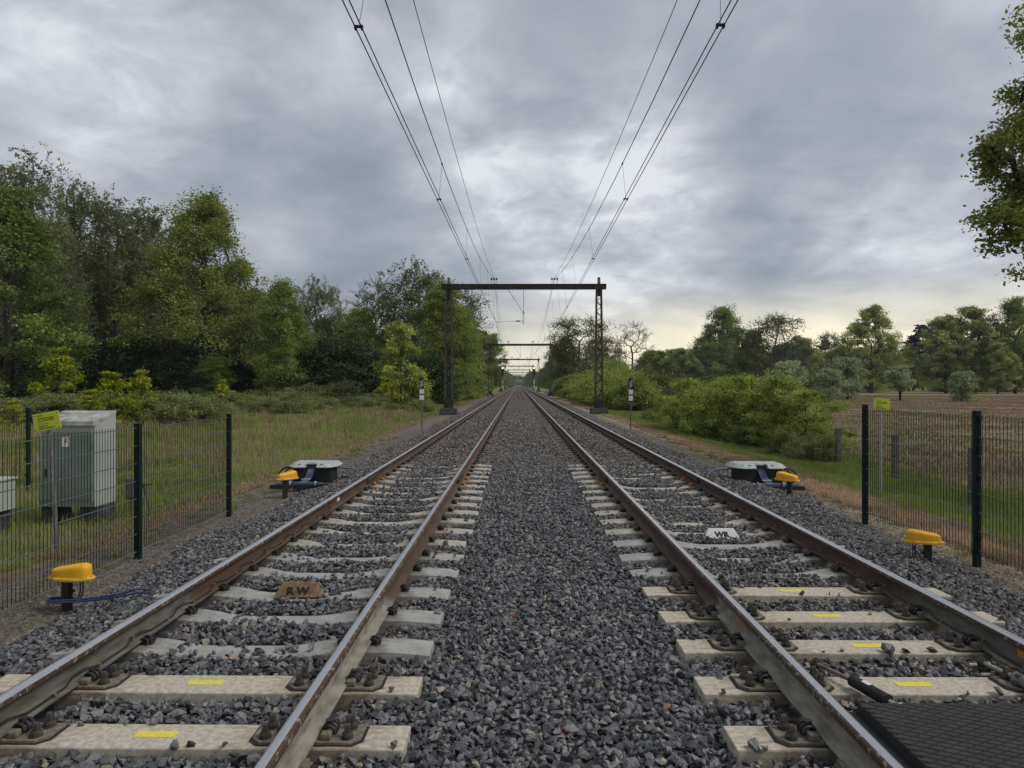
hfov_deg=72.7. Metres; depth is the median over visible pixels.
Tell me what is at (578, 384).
green bush
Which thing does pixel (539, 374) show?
tree
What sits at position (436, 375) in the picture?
evergreen bush
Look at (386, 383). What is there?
oak sapling
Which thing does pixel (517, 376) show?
line portal
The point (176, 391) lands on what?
green bush
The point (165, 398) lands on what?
bramble bush
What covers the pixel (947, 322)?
tree
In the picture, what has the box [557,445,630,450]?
sleeper
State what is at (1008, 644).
rail
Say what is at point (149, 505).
leaning stake
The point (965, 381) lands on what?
willow tree
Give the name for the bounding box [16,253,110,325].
tree
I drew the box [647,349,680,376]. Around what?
tree
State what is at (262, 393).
bramble bush
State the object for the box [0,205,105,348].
birch tree
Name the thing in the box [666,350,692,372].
tree
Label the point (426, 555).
sleeper
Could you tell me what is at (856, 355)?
tree
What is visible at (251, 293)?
tree
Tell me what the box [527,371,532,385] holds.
tree
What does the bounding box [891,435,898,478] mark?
field post
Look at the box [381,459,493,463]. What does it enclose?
sleeper
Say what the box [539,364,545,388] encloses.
tree
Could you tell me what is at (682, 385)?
hawthorn bush
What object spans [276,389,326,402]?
bramble bush
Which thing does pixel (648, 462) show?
sleeper
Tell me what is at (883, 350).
tree
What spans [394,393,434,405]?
bramble bush
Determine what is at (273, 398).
bramble bush
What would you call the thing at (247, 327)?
tree
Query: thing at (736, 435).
bramble bush
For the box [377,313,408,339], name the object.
tree
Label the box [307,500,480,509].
sleeper
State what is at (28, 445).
fence
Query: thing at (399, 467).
sleeper
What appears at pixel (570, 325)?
tree
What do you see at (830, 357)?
tree
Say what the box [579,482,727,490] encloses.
sleeper
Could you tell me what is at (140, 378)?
oak sapling
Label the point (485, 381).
green bush
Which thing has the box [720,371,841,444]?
hawthorn bush
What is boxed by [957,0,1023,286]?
oak tree
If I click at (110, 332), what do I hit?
tree
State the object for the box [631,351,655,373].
tree
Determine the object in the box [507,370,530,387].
line portal
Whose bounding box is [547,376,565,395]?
green bush
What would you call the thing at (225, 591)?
sleeper
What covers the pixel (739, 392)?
hawthorn bush
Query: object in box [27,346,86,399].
oak sapling
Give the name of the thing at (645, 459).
sleeper
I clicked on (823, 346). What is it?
tree
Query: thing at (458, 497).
sleeper
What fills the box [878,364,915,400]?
willow tree
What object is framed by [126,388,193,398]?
bramble bush
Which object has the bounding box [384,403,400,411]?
bramble bush
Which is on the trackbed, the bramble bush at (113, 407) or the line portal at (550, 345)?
the line portal at (550, 345)
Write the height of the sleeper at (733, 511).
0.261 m
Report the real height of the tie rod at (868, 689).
0.078 m
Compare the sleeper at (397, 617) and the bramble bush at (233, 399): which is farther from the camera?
the bramble bush at (233, 399)
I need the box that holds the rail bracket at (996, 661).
[967,655,1019,676]
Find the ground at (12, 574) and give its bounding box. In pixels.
[0,386,1023,648]
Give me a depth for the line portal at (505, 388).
244.54 m
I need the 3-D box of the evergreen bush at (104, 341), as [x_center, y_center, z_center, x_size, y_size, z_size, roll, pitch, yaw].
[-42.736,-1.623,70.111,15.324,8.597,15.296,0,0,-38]
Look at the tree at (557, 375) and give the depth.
138.61 m
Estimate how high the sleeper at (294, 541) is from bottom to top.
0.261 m
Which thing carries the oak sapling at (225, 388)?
on the ground at (12, 574)
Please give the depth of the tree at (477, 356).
97.48 m
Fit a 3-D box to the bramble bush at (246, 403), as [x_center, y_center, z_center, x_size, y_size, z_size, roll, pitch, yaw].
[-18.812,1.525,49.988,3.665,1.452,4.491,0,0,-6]
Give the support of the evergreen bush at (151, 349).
on the ground at (12, 574)
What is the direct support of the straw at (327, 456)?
on the ground at (12, 574)
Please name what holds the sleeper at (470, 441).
on the trackbed
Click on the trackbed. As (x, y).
(518, 399)
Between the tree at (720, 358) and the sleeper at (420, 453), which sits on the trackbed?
the sleeper at (420, 453)
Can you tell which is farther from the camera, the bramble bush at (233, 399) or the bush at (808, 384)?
the bush at (808, 384)
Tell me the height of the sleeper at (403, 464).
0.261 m
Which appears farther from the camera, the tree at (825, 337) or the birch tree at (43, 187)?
the tree at (825, 337)
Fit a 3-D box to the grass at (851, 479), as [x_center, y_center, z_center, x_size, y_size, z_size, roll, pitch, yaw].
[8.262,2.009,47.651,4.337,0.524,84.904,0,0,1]
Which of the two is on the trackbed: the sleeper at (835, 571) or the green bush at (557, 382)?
the sleeper at (835, 571)
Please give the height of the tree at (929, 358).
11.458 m
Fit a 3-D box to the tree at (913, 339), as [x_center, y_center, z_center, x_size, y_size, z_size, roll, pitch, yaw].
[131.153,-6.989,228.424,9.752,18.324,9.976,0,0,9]
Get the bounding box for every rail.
[0,387,512,738]
[254,386,516,767]
[519,385,903,767]
[522,386,1023,671]
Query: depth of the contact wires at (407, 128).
10.32 m
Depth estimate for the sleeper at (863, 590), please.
5.68 m
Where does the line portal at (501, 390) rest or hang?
on the trackbed
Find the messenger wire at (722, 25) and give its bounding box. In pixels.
[520,0,724,378]
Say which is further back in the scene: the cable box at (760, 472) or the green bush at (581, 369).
the green bush at (581, 369)
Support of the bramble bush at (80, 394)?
on the ground at (12, 574)
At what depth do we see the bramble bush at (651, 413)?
38.55 m
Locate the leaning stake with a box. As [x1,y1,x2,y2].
[142,474,152,514]
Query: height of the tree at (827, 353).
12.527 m
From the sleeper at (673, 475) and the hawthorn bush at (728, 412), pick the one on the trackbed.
the sleeper at (673, 475)
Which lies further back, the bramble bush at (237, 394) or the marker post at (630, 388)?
the bramble bush at (237, 394)
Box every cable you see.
[0,506,331,724]
[45,592,147,603]
[46,588,153,601]
[913,547,947,564]
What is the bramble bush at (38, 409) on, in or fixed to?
on the ground at (12, 574)
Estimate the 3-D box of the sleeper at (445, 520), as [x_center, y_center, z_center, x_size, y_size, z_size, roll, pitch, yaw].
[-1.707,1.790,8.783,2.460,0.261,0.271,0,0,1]
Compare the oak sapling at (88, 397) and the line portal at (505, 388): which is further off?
the line portal at (505, 388)
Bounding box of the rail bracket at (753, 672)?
[730,666,772,703]
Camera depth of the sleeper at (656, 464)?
14.67 m
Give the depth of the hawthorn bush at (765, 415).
25.41 m
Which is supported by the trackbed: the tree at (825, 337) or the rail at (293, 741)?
the rail at (293, 741)
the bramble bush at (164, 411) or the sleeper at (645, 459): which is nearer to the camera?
the sleeper at (645, 459)
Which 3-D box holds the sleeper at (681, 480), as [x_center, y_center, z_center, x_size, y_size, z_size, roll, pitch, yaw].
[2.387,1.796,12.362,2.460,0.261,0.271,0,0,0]
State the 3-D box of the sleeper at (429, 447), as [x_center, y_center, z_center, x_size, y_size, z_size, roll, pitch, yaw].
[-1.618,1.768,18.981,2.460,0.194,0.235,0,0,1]
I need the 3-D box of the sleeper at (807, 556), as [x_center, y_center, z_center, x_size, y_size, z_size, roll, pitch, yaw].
[2.313,1.795,6.957,2.460,0.261,0.271,0,0,1]
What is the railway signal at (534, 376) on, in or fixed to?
on the ground at (12, 574)
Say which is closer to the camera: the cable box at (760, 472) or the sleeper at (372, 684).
the sleeper at (372, 684)
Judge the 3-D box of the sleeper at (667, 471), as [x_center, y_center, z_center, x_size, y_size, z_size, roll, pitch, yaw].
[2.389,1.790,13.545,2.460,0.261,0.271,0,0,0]
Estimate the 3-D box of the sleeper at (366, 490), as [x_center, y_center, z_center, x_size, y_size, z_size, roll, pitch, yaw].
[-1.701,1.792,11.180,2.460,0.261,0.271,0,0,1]
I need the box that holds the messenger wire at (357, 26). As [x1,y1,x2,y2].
[354,0,512,367]
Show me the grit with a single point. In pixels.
(348, 463)
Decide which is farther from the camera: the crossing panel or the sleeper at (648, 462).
the sleeper at (648, 462)
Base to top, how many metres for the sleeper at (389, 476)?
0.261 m
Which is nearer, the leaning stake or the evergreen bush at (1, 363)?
the leaning stake
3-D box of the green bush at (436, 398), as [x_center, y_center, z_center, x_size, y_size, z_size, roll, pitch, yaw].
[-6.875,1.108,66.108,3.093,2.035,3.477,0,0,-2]
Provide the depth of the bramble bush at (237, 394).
61.98 m
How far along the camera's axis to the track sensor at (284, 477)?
12.08 m
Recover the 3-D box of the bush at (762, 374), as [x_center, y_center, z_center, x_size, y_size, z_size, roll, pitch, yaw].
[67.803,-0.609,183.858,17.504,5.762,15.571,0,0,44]
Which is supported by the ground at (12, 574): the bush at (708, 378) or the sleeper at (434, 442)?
the bush at (708, 378)
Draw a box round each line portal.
[439,277,607,415]
[486,341,553,396]
[498,357,540,391]
[504,366,533,389]
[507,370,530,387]
[509,371,528,387]
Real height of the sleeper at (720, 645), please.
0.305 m
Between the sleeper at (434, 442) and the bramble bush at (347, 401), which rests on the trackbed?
the sleeper at (434, 442)
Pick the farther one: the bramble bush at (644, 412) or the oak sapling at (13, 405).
the bramble bush at (644, 412)
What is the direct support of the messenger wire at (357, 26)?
hanging from the line portal at (450, 409)
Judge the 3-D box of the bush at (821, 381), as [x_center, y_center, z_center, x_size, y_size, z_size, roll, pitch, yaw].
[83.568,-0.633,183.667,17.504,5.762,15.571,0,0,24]
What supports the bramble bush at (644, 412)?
on the ground at (12, 574)
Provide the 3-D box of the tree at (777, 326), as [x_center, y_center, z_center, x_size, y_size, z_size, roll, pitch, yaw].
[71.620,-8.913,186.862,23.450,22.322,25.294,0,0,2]
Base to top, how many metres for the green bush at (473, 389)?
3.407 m
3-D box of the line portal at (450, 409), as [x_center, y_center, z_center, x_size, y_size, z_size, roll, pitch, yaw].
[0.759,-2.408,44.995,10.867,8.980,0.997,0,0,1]
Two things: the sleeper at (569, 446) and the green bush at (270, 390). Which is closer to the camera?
the sleeper at (569, 446)
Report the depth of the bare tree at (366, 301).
107.33 m
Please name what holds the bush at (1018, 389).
on the ground at (12, 574)
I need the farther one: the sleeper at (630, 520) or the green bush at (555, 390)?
the green bush at (555, 390)
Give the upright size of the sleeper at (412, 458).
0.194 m
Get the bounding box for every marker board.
[274,582,324,596]
[703,528,738,538]
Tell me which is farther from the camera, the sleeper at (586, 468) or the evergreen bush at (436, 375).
the evergreen bush at (436, 375)
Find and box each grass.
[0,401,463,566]
[0,401,467,574]
[567,399,1023,548]
[640,395,1023,503]
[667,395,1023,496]
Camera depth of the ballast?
5.32 m
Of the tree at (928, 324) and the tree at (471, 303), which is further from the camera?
the tree at (928, 324)
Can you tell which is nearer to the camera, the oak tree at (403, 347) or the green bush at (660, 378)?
the oak tree at (403, 347)
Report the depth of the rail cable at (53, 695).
4.51 m
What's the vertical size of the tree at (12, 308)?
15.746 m
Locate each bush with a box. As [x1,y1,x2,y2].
[0,326,97,396]
[0,395,79,423]
[13,326,135,395]
[14,397,67,421]
[15,396,87,423]
[22,390,124,415]
[23,389,58,401]
[60,326,189,397]
[63,388,123,398]
[88,322,243,395]
[97,390,186,419]
[116,391,204,423]
[117,392,227,424]
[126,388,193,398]
[130,321,267,393]
[159,388,186,397]
[173,393,241,420]
[179,326,321,394]
[179,391,250,411]
[184,355,244,396]
[200,389,256,405]
[227,395,267,412]
[228,325,360,392]
[241,391,275,398]
[247,394,285,401]
[248,396,317,414]
[257,387,293,396]
[268,390,317,406]
[273,325,406,393]
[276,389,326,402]
[295,382,329,396]
[303,396,348,410]
[312,378,368,399]
[322,342,423,395]
[334,395,361,405]
[339,391,372,407]
[344,393,395,407]
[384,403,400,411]
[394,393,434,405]
[395,344,473,404]
[406,399,437,412]
[431,387,455,403]
[449,382,468,400]
[456,379,484,400]
[462,379,490,397]
[478,374,495,394]
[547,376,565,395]
[548,374,567,397]
[553,357,629,389]
[553,371,580,399]
[564,356,642,393]
[565,368,593,400]
[566,367,643,406]
[569,367,619,403]
[583,368,663,408]
[605,372,669,410]
[626,364,683,402]
[639,408,660,418]
[642,376,720,431]
[644,408,671,419]
[661,372,708,391]
[661,378,734,433]
[677,374,763,432]
[686,366,832,444]
[694,372,726,390]
[705,384,766,435]
[718,371,760,390]
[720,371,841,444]
[728,422,768,445]
[733,391,803,435]
[741,382,861,450]
[747,372,773,391]
[747,422,798,449]
[764,426,817,454]
[777,431,845,461]
[793,372,821,390]
[803,371,864,390]
[850,377,892,391]
[918,380,979,391]
[938,377,1003,391]
[987,385,1023,391]
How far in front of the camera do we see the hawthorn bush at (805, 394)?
22.13 m
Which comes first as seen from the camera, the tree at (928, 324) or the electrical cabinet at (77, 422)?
the electrical cabinet at (77, 422)
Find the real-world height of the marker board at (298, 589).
0.105 m
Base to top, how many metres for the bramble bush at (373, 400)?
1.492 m
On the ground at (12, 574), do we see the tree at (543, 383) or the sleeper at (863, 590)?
the tree at (543, 383)
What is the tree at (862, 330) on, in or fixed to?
on the ground at (12, 574)
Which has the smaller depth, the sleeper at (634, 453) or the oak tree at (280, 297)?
the sleeper at (634, 453)
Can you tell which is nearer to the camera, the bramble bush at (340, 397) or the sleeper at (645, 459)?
the sleeper at (645, 459)
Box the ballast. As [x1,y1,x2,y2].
[0,408,1023,767]
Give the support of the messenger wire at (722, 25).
hanging from the line portal at (508, 380)
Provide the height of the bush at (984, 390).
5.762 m
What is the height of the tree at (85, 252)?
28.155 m
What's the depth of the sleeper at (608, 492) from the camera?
11.11 m
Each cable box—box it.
[269,460,360,488]
[707,461,804,489]
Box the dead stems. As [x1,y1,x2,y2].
[0,407,416,520]
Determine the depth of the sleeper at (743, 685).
3.91 m
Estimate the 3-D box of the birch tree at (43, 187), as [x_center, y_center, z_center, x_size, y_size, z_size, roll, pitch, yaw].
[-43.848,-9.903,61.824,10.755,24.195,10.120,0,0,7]
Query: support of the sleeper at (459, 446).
on the trackbed
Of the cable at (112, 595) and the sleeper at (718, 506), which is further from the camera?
the sleeper at (718, 506)
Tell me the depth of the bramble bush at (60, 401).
37.02 m
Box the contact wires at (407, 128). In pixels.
[342,0,512,370]
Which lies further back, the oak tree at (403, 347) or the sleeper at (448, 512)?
the oak tree at (403, 347)
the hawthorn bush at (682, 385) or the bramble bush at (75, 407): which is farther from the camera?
the bramble bush at (75, 407)
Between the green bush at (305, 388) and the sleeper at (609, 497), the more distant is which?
the green bush at (305, 388)
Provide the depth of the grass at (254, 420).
18.86 m
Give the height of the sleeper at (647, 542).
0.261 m
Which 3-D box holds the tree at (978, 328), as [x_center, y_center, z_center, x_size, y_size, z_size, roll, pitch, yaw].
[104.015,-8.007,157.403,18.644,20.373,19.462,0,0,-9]
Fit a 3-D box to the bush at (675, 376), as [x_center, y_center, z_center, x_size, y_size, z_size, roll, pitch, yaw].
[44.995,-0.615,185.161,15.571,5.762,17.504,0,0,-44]
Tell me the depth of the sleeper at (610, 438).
21.89 m
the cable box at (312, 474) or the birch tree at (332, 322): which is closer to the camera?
the cable box at (312, 474)
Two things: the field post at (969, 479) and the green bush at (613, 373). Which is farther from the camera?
the green bush at (613, 373)
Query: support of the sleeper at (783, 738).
on the trackbed
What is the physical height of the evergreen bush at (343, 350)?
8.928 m
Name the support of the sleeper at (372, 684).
on the trackbed
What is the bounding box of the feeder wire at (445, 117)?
[413,0,514,369]
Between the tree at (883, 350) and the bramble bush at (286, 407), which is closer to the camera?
the bramble bush at (286, 407)
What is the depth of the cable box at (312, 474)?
13.13 m
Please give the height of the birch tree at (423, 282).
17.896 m
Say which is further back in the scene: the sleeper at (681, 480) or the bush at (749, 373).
the bush at (749, 373)
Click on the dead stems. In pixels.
(268, 420)
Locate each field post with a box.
[835,428,840,461]
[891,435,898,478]
[967,447,970,505]
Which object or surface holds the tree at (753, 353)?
on the ground at (12, 574)
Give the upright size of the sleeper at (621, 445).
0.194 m
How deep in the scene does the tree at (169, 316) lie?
88.27 m
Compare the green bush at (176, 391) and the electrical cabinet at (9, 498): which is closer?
the electrical cabinet at (9, 498)
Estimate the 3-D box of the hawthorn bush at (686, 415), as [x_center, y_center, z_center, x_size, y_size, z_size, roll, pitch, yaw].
[7.917,0.998,28.878,4.023,2.491,3.837,0,0,-43]
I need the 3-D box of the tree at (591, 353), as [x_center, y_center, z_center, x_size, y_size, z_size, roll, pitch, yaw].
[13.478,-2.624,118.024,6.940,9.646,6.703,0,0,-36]
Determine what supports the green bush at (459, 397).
on the ground at (12, 574)
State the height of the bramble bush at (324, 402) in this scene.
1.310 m
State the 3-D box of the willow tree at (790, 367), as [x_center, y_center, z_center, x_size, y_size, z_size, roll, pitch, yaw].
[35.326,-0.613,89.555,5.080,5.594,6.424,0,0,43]
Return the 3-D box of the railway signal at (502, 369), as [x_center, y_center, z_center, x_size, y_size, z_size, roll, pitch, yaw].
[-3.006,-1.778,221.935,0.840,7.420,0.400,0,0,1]
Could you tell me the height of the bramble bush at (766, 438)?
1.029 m
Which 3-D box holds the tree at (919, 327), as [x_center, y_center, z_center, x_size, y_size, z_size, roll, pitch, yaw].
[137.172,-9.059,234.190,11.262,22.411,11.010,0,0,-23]
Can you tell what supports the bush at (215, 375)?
on the ground at (12, 574)
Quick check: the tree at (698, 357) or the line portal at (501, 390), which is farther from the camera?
the tree at (698, 357)
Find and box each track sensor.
[48,562,95,611]
[276,470,298,498]
[774,471,799,494]
[902,529,944,560]
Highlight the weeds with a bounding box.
[0,436,1023,615]
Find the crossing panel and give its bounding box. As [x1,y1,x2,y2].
[848,702,1023,767]
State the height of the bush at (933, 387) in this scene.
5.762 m
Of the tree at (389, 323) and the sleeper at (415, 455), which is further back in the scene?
the tree at (389, 323)
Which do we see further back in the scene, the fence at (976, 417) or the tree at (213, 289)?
the tree at (213, 289)
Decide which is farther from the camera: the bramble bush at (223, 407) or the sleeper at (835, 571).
the bramble bush at (223, 407)
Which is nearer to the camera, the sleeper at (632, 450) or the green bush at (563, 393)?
the sleeper at (632, 450)
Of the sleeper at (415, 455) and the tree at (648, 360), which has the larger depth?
the tree at (648, 360)
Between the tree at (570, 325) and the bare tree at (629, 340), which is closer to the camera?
the bare tree at (629, 340)
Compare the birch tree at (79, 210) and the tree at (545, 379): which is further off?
the tree at (545, 379)
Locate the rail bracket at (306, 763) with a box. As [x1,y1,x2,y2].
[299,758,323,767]
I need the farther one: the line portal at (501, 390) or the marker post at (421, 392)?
the line portal at (501, 390)
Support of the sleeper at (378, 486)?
on the trackbed
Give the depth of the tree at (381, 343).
90.88 m
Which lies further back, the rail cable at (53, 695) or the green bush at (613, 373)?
the green bush at (613, 373)
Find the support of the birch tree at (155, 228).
on the ground at (12, 574)
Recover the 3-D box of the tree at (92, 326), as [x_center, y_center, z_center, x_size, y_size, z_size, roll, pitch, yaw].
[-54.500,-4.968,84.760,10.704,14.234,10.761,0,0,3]
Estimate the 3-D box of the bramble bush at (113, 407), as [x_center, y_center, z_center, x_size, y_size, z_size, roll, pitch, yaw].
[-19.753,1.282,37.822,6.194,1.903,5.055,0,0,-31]
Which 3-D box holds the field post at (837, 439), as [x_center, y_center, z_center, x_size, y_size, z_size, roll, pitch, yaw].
[8.867,1.732,18.923,0.130,1.060,0.130,0,0,1]
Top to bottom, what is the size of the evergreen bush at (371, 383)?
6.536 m
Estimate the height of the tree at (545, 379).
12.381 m
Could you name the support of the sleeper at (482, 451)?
on the trackbed
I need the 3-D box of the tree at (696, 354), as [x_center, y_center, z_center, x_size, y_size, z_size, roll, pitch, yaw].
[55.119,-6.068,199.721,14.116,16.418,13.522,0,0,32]
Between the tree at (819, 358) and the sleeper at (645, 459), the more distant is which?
the tree at (819, 358)
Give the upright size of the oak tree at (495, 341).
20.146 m
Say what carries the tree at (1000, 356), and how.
on the ground at (12, 574)
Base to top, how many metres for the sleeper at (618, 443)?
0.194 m
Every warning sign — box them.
[32,410,61,551]
[873,398,889,491]
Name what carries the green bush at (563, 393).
on the ground at (12, 574)
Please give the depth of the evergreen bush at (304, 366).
68.99 m
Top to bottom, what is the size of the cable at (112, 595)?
0.144 m
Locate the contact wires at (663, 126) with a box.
[530,0,737,359]
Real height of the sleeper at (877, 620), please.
0.305 m
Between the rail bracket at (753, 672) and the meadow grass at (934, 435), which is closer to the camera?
the rail bracket at (753, 672)
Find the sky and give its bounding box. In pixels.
[0,0,1023,377]
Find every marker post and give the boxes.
[419,375,423,429]
[629,375,632,429]
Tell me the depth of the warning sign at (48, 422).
8.39 m
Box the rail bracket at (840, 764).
[823,759,848,767]
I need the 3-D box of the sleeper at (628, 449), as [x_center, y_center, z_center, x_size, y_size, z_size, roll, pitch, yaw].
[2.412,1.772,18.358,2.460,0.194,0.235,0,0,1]
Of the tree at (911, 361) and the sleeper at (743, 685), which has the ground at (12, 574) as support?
the tree at (911, 361)
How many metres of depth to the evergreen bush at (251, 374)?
69.06 m
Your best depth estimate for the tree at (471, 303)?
117.89 m
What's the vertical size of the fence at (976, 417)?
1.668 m
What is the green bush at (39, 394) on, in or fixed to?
on the ground at (12, 574)
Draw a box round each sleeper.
[0,663,422,708]
[0,711,410,765]
[47,635,433,664]
[104,606,443,630]
[148,583,450,605]
[185,564,458,581]
[214,549,463,564]
[239,536,466,550]
[265,525,472,538]
[278,515,474,527]
[295,507,478,517]
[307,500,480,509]
[319,493,482,501]
[328,487,482,495]
[339,482,485,489]
[354,477,487,483]
[356,473,488,479]
[372,465,490,471]
[379,462,491,467]
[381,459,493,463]
[389,469,488,475]
[391,456,493,461]
[392,454,493,457]
[403,449,493,453]
[405,447,494,451]
[408,445,497,449]
[413,443,497,447]
[416,441,497,444]
[417,452,495,455]
[421,438,499,441]
[552,438,630,441]
[554,437,614,440]
[554,443,640,447]
[557,442,623,445]
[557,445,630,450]
[557,447,630,451]
[558,449,655,454]
[559,452,638,455]
[562,454,644,457]
[563,457,668,461]
[565,460,674,464]
[569,462,684,467]
[569,466,689,470]
[571,469,698,475]
[572,473,680,479]
[576,478,717,484]
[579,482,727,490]
[582,488,738,495]
[585,494,750,503]
[591,500,733,510]
[594,508,777,518]
[599,516,798,527]
[605,526,818,539]
[612,537,844,551]
[618,550,871,567]
[629,565,907,583]
[642,578,950,605]
[658,602,1004,632]
[676,629,1023,667]
[694,665,1023,705]
[723,714,837,767]
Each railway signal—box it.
[501,367,503,389]
[533,367,534,389]
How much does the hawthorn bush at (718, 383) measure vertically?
2.653 m
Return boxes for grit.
[0,429,1023,635]
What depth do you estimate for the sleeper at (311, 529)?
8.14 m
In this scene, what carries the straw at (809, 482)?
on the ground at (12, 574)
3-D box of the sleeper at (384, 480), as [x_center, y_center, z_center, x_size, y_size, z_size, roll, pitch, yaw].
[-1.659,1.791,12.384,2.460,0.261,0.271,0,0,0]
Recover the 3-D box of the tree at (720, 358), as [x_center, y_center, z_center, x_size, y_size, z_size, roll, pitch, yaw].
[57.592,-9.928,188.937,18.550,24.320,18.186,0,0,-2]
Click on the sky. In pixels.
(811, 166)
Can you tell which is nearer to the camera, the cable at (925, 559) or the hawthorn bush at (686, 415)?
the cable at (925, 559)
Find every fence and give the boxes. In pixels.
[0,408,30,491]
[0,414,231,612]
[862,405,1023,570]
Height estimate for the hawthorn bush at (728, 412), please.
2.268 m
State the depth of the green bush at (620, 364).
86.86 m
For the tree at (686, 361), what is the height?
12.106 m
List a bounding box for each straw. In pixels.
[0,396,485,558]
[560,398,1023,571]
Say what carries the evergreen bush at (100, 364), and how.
on the ground at (12, 574)
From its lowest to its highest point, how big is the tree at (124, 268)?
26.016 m
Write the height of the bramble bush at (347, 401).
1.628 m
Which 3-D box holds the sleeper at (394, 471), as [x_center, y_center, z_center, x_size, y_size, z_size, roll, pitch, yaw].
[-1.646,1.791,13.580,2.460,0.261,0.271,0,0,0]
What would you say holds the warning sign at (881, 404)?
on the ground at (12, 574)
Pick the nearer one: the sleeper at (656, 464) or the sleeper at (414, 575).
the sleeper at (414, 575)
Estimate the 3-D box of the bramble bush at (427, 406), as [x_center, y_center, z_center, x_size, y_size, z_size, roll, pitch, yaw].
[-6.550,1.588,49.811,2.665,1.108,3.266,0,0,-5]
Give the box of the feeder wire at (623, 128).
[526,1,676,362]
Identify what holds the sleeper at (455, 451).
on the trackbed
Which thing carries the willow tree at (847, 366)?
on the ground at (12, 574)
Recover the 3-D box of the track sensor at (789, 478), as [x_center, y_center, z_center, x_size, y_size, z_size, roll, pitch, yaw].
[4.647,1.731,11.760,0.184,0.483,0.443,0,0,-40]
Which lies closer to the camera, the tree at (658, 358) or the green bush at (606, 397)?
the green bush at (606, 397)
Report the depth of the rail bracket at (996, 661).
4.16 m
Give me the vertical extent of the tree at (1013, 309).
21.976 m
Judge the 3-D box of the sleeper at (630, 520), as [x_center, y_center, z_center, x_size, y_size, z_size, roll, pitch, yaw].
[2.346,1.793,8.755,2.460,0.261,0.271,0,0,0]
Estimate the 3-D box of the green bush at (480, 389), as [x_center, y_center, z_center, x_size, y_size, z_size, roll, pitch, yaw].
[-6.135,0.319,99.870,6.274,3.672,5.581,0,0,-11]
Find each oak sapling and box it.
[0,400,32,431]
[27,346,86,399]
[75,389,107,410]
[79,371,141,424]
[116,369,159,422]
[214,379,234,406]
[371,377,399,406]
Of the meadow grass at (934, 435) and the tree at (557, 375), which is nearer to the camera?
the meadow grass at (934, 435)
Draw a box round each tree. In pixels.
[0,141,84,399]
[0,181,107,398]
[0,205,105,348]
[0,270,19,335]
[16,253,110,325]
[41,168,138,344]
[42,288,100,339]
[43,193,177,365]
[59,232,98,281]
[85,288,131,358]
[89,197,215,365]
[89,237,153,315]
[105,184,280,377]
[125,273,210,346]
[190,263,236,334]
[215,309,266,365]
[218,286,284,359]
[241,275,325,392]
[283,273,348,349]
[315,306,369,357]
[324,274,410,332]
[331,304,386,361]
[355,255,463,383]
[366,320,435,403]
[374,333,387,350]
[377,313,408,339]
[396,279,488,399]
[428,282,497,369]
[439,306,495,397]
[479,328,501,387]
[487,332,510,389]
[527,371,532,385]
[536,370,543,387]
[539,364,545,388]
[541,347,562,390]
[541,365,550,389]
[542,312,620,375]
[544,333,582,393]
[569,334,630,373]
[574,341,608,371]
[608,320,659,371]
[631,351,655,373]
[634,349,671,373]
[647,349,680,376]
[661,347,704,388]
[664,348,680,374]
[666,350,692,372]
[677,337,720,375]
[687,303,755,377]
[689,356,715,376]
[723,329,779,376]
[737,312,825,374]
[762,347,812,374]
[765,360,808,393]
[787,334,828,376]
[797,351,821,390]
[809,350,836,375]
[811,368,851,401]
[817,329,844,357]
[817,340,830,357]
[821,344,858,383]
[825,353,877,398]
[836,303,914,392]
[847,346,884,383]
[866,346,904,391]
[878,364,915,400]
[899,335,925,389]
[901,349,923,390]
[902,313,987,392]
[905,324,931,389]
[913,356,937,389]
[919,322,948,390]
[922,305,1023,393]
[943,370,979,400]
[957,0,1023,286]
[972,340,1023,393]
[979,295,1023,393]
[1005,328,1023,379]
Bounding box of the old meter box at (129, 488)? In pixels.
[125,477,133,515]
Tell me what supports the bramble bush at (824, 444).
on the ground at (12, 574)
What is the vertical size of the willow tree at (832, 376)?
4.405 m
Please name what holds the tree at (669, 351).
on the ground at (12, 574)
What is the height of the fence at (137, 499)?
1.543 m
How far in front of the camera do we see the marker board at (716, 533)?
7.94 m
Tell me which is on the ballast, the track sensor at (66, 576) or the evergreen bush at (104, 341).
the track sensor at (66, 576)
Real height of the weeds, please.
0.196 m
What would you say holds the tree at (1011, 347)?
on the ground at (12, 574)
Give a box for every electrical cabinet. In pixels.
[0,476,17,535]
[40,411,115,524]
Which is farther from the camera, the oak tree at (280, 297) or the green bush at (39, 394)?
the oak tree at (280, 297)
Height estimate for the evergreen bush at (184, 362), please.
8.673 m
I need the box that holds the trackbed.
[0,385,1023,767]
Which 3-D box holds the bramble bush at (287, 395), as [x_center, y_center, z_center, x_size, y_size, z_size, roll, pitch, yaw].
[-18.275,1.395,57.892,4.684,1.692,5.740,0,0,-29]
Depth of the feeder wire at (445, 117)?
14.24 m

